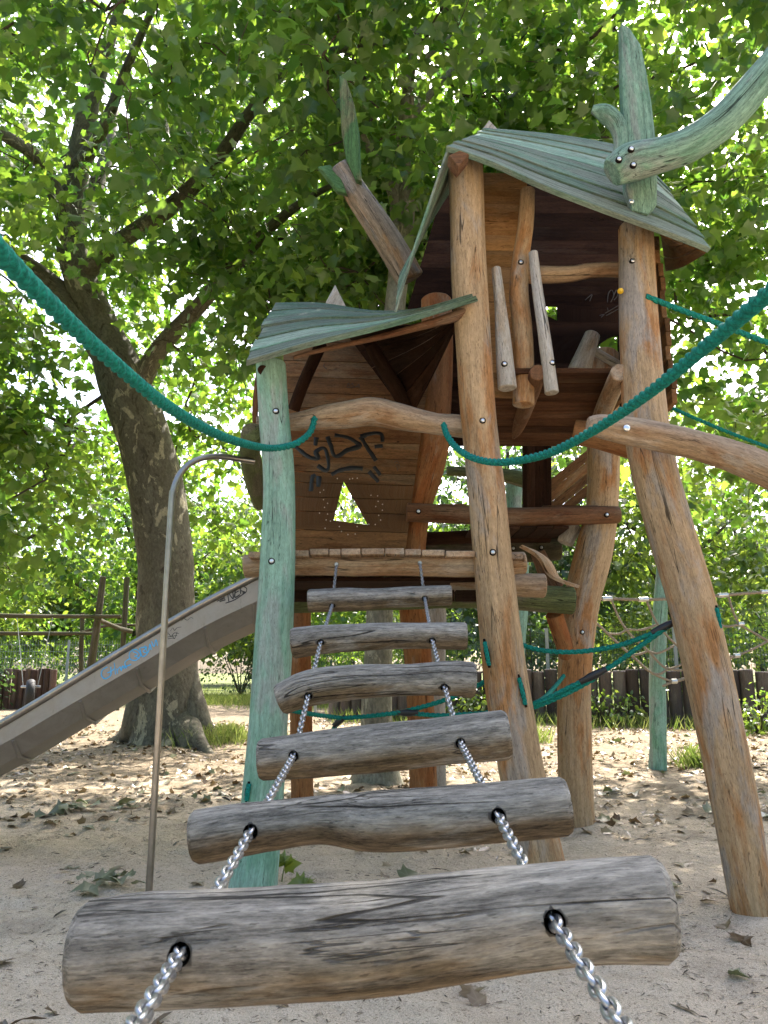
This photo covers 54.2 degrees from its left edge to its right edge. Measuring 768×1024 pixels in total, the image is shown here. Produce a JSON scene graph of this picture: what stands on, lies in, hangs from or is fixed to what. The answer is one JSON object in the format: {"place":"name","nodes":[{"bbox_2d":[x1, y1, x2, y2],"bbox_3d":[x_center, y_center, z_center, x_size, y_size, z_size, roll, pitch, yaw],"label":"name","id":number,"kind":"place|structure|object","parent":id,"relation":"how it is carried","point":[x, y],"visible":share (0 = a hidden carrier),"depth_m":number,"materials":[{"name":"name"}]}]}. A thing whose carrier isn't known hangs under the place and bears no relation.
{"place":"outdoors","nodes":[
{"label":"outdoors","id":0,"kind":"place"},
{"bbox_2d":[0,673,767,1023],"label":"ground","id":1,"kind":"structure","parent":0,"point":[524,999],"depth_m":3.99,"materials":[{"name":"beige sand"}]},
{"bbox_2d":[0,661,15,709],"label":"bush","id":2,"kind":"object","parent":1,"relation":"on","point":[5,680],"visible":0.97,"depth_m":18.15,"materials":[{"name":"green plant"}]},
{"bbox_2d":[0,668,56,708],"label":"palisade","id":3,"kind":"object","parent":1,"relation":"on","point":[47,680],"visible":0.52,"depth_m":18.54,"materials":[{"name":"brown wood"}]},
{"bbox_2d":[0,629,69,683],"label":"bush","id":4,"kind":"object","parent":1,"relation":"on","point":[25,662],"visible":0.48,"depth_m":24.89,"materials":[{"name":"green plant"}]},
{"bbox_2d":[34,808,46,817],"bbox_3d":[-2.364,2.065,5.151,0.076,0.055,0.064,0,-12,0],"label":"leaf pile","id":5,"kind":"object","parent":1,"relation":"on","point":[38,813],"visible":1,"depth_m":5.16,"materials":[{"name":"green plant"}]},
{"bbox_2d":[0,467,81,649],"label":"broadleaf tree","id":6,"kind":"object","parent":1,"relation":"on","point":[31,553],"visible":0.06,"depth_m":32.60,"materials":[{"name":"green plant"}]},
{"bbox_2d":[0,437,119,665],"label":"broadleaf tree","id":7,"kind":"object","parent":1,"relation":"on","point":[25,596],"visible":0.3,"depth_m":25.71,"materials":[{"name":"green plant"}]},
{"bbox_2d":[0,640,128,685],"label":"fence","id":8,"kind":"object","parent":1,"relation":"on","point":[68,651],"visible":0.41,"depth_m":22.61,"materials":[{"name":"grey"}]},
{"bbox_2d":[0,576,134,709],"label":"swing frame","id":9,"kind":"object","parent":1,"relation":"on","point":[98,616],"visible":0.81,"depth_m":17.49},
{"bbox_2d":[17,618,52,705],"bbox_3d":[-7.961,3.343,16.712,0.824,1.985,0.533,-3,-12,14],"label":"tyre swing","id":10,"kind":"object","parent":9,"relation":"hanging from","point":[30,686],"visible":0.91,"depth_m":16.37,"materials":[{"name":"rubber"}]},
{"bbox_2d":[48,799,100,814],"bbox_3d":[-2.309,2.180,5.584,0.356,0.114,0.439,7,-14,-32],"label":"leaf pile","id":11,"kind":"object","parent":1,"relation":"on","point":[59,807],"visible":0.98,"depth_m":5.49,"materials":[{"name":"green plant"}]},
{"bbox_2d":[34,634,129,681],"bbox_3d":[-9.483,5.228,25.010,4.282,2.416,3.500,0,-12,0],"label":"bush","id":12,"kind":"object","parent":1,"relation":"on","point":[71,664],"visible":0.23,"depth_m":24.71,"materials":[{"name":"green plant"}]},
{"bbox_2d":[69,868,145,895],"bbox_3d":[-1.352,1.776,3.647,0.344,0.075,0.340,6,-13,-26],"label":"leaf pile","id":13,"kind":"object","parent":1,"relation":"on","point":[101,877],"visible":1,"depth_m":3.61,"materials":[{"name":"plant"}]},
{"bbox_2d":[109,797,141,809],"bbox_3d":[-1.937,2.190,5.639,0.188,0.096,0.288,-1,-12,6],"label":"leaf pile","id":14,"kind":"object","parent":1,"relation":"on","point":[125,800],"visible":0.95,"depth_m":5.66,"materials":[{"name":"green plant"}]},
{"bbox_2d":[0,577,258,775],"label":"slide","id":15,"kind":"object","parent":1,"relation":"on","point":[97,692],"visible":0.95,"depth_m":4.23,"materials":[{"name":"metal"}]},
{"bbox_2d":[18,412,254,658],"bbox_3d":[-8.765,1.609,27.086,9.051,10.260,8.971,0,-12,0],"label":"broadleaf tree","id":16,"kind":"object","parent":1,"relation":"on","point":[125,561],"visible":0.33,"depth_m":25.89,"materials":[{"name":"green plant"}]},
{"bbox_2d":[145,453,254,890],"bbox_3d":[-0.920,0.894,3.823,0.466,2.484,0.033,7,-14,-32],"label":"fireman pole","id":17,"kind":"object","parent":1,"relation":"on","point":[185,467],"visible":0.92,"depth_m":3.73,"materials":[{"name":"metal"}]},
{"bbox_2d":[198,633,254,695],"bbox_3d":[-5.204,5.269,27.603,3.880,3.162,3.831,9,-15,-37],"label":"bush","id":18,"kind":"object","parent":1,"relation":"on","point":[238,687],"visible":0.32,"depth_m":27.09,"materials":[{"name":"green plant"}]},
{"bbox_2d":[200,660,331,692],"bbox_3d":[-3.818,5.293,23.159,5.448,1.410,0.048,-3,-12,16],"label":"fence","id":19,"kind":"object","parent":1,"relation":"on","point":[234,679],"visible":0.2,"depth_m":23.46,"materials":[{"name":"grey"}]},
{"bbox_2d":[194,463,359,674],"bbox_3d":[-4.012,2.378,28.125,8.176,9.160,7.552,10,-15,-40],"label":"broadleaf tree","id":20,"kind":"object","parent":1,"relation":"on","point":[246,506],"visible":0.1,"depth_m":27.11,"materials":[{"name":"green plant"}]},
{"bbox_2d":[279,850,301,881],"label":"seedling","id":21,"kind":"object","parent":1,"relation":"on","point":[289,863],"visible":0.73,"depth_m":3.74,"materials":[{"name":"green plant"}]},
{"bbox_2d":[287,871,315,884],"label":"seedling","id":22,"kind":"object","parent":1,"relation":"on","point":[299,879],"visible":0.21,"depth_m":3.63,"materials":[{"name":"green plant"}]},
{"bbox_2d":[311,622,361,668],"bbox_3d":[-2.566,5.199,26.641,3.918,2.973,3.626,0,-12,0],"label":"bush","id":23,"kind":"object","parent":1,"relation":"on","point":[327,659],"visible":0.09,"depth_m":25.86,"materials":[{"name":"green plant"}]},
{"bbox_2d":[0,0,686,753],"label":"plane tree","id":24,"kind":"object","parent":1,"relation":"on","point":[148,446],"visible":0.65,"depth_m":9.39,"materials":[{"name":"green plant"}]},
{"bbox_2d":[243,476,457,664],"bbox_3d":[-1.727,2.452,35.098,10.519,11.850,10.881,0,-12,0],"label":"broadleaf tree","id":25,"kind":"object","parent":1,"relation":"on","point":[340,503],"depth_m":34.77,"materials":[{"name":"green plant"}]},
{"bbox_2d":[0,503,766,678],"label":"wood","id":26,"kind":"object","parent":1,"relation":"on","point":[77,610],"visible":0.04,"depth_m":41.86,"materials":[{"name":"green plant"}]},
{"bbox_2d":[0,748,767,1023],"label":"twig litter","id":27,"kind":"object","parent":1,"relation":"on","point":[162,1016],"visible":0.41,"depth_m":4.37,"materials":[{"name":"brown wood"}]},
{"bbox_2d":[0,719,767,1023],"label":"leaf litter","id":28,"kind":"object","parent":1,"relation":"on","point":[473,995],"visible":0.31,"depth_m":6.55,"materials":[{"name":"brown plant"}]},
{"bbox_2d":[311,482,465,666],"bbox_3d":[-0.213,1.935,24.445,7.989,8.834,7.820,0,-12,0],"label":"broadleaf tree","id":29,"kind":"object","parent":1,"relation":"on","point":[355,618],"visible":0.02,"depth_m":23.09,"materials":[{"name":"green plant"}]},
{"bbox_2d":[338,608,477,705],"bbox_3d":[0.502,3.437,18.167,3.411,3.030,3.137,0,-12,0],"label":"bush","id":30,"kind":"object","parent":1,"relation":"on","point":[403,661],"visible":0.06,"depth_m":18.03,"materials":[{"name":"green plant"}]},
{"bbox_2d":[119,0,767,785],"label":"plane tree","id":31,"kind":"object","parent":1,"relation":"on","point":[737,256],"visible":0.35,"depth_m":8.02,"materials":[{"name":"green plant"}]},
{"bbox_2d":[162,684,760,769],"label":"grass","id":32,"kind":"structure","parent":1,"relation":"on","point":[232,733],"depth_m":11.72,"materials":[{"name":"green plant"}]},
{"bbox_2d":[445,682,487,712],"bbox_3d":[1.783,3.692,14.033,1.551,1.032,1.637,-8,-14,36],"label":"bush","id":33,"kind":"object","parent":1,"relation":"on","point":[469,702],"visible":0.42,"depth_m":13.88,"materials":[{"name":"green plant"}]},
{"bbox_2d":[228,23,767,916],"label":"play tower","id":34,"kind":"structure","parent":1,"relation":"on","point":[488,357],"depth_m":4.15,"materials":[{"name":"brown wood"}]},
{"bbox_2d":[0,235,317,451],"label":"handrail rope","id":35,"kind":"object","parent":34,"relation":"attached to","point":[16,268],"visible":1,"depth_m":1.51,"materials":[{"name":"teal fabric"}]},
{"bbox_2d":[62,561,680,1023],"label":"chain ladder","id":36,"kind":"object","parent":34,"relation":"hanging from","point":[144,955],"visible":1,"depth_m":0.87,"materials":[{"name":"grey wood"}]},
{"bbox_2d":[291,620,672,728],"bbox_3d":[0.503,1.042,4.194,1.942,0.869,1.535,0,-12,0],"label":"rope web","id":37,"kind":"object","parent":34,"relation":"attached to","point":[549,696],"visible":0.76,"depth_m":3.69,"materials":[{"name":"teal fabric"}]},
{"bbox_2d":[441,281,767,465],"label":"handrail rope","id":38,"kind":"object","parent":34,"relation":"attached to","point":[756,304],"visible":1,"depth_m":1.99,"materials":[{"name":"teal fabric"}]},
{"bbox_2d":[645,294,767,345],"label":"guy rope","id":39,"kind":"object","parent":34,"relation":"attached to","point":[700,317],"visible":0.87,"depth_m":4.05,"materials":[{"name":"teal fabric"}]},
{"bbox_2d":[671,407,767,448],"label":"guy rope","id":40,"kind":"object","parent":34,"relation":"attached to","point":[721,429],"visible":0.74,"depth_m":5.42,"materials":[{"name":"teal fabric"}]},
{"bbox_2d":[437,446,627,655],"bbox_3d":[6.015,1.940,33.196,10.258,12.096,10.754,0,-12,0],"label":"broadleaf tree","id":41,"kind":"object","parent":1,"relation":"on","point":[556,463],"visible":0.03,"depth_m":32.09,"materials":[{"name":"green plant"}]},
{"bbox_2d":[465,611,608,707],"bbox_3d":[3.469,3.083,17.327,3.553,3.290,3.103,6,-13,-29],"label":"bush","id":42,"kind":"object","parent":1,"relation":"on","point":[539,661],"visible":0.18,"depth_m":16.86,"materials":[{"name":"green plant"}]},
{"bbox_2d":[427,446,649,670],"bbox_3d":[3.762,1.077,21.393,7.365,9.007,7.190,-4,-12,17],"label":"broadleaf tree","id":43,"kind":"object","parent":1,"relation":"on","point":[468,619],"visible":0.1,"depth_m":20.04,"materials":[{"name":"green plant"}]},
{"bbox_2d":[314,627,767,714],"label":"fence","id":44,"kind":"object","parent":1,"relation":"on","point":[675,651],"visible":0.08,"depth_m":15.25,"materials":[{"name":"grey"}]},
{"bbox_2d":[329,669,767,728],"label":"palisade","id":45,"kind":"object","parent":1,"relation":"on","point":[625,682],"visible":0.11,"depth_m":13.61,"materials":[{"name":"wood"}]},
{"bbox_2d":[597,785,638,796],"bbox_3d":[1.949,2.292,6.193,0.324,0.085,0.297,-9,-14,36],"label":"leaf pile","id":46,"kind":"object","parent":1,"relation":"on","point":[607,789],"visible":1,"depth_m":6.19,"materials":[{"name":"beige plant"}]},
{"bbox_2d":[591,689,668,727],"bbox_3d":[4.025,3.624,13.297,1.968,0.988,1.399,-6,-13,28],"label":"bush","id":47,"kind":"object","parent":1,"relation":"on","point":[601,710],"visible":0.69,"depth_m":13.18,"materials":[{"name":"green plant"}]},
{"bbox_2d":[538,394,767,705],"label":"broadleaf tree","id":48,"kind":"object","parent":1,"relation":"on","point":[748,566],"visible":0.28,"depth_m":19.57,"materials":[{"name":"green plant"}]},
{"bbox_2d":[648,567,667,770],"bbox_3d":[2.972,1.445,8.076,0.438,2.667,0.183,0,-12,0],"label":"net post","id":49,"kind":"object","parent":1,"relation":"on","point":[657,729],"visible":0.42,"depth_m":7.91,"materials":[{"name":"green wood"}]},
{"bbox_2d":[597,589,767,686],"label":"climbing net","id":50,"kind":"object","parent":49,"relation":"attached to","point":[647,599],"visible":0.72,"depth_m":7.90,"materials":[{"name":"beige fabric"}]},
{"bbox_2d":[592,591,760,703],"bbox_3d":[6.137,3.212,16.887,3.959,3.003,3.094,0,-12,0],"label":"bush","id":51,"kind":"object","parent":1,"relation":"on","point":[623,666],"visible":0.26,"depth_m":16.91,"materials":[{"name":"green plant"}]},
{"bbox_2d":[626,392,767,671],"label":"broadleaf tree","id":52,"kind":"object","parent":1,"relation":"on","point":[730,532],"visible":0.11,"depth_m":23.26,"materials":[{"name":"green plant"}]},
{"bbox_2d":[723,576,767,687],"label":"bush","id":53,"kind":"object","parent":1,"relation":"on","point":[743,658],"visible":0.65,"depth_m":16.41,"materials":[{"name":"green plant"}]},
{"bbox_2d":[739,682,767,736],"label":"bush","id":54,"kind":"object","parent":1,"relation":"on","point":[752,720],"visible":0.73,"depth_m":11.82,"materials":[{"name":"green plant"}]},
{"bbox_2d":[0,0,767,673],"label":"sky","id":55,"kind":"structure","parent":0,"point":[69,394],"materials":[{"name":"white"}]}
]}

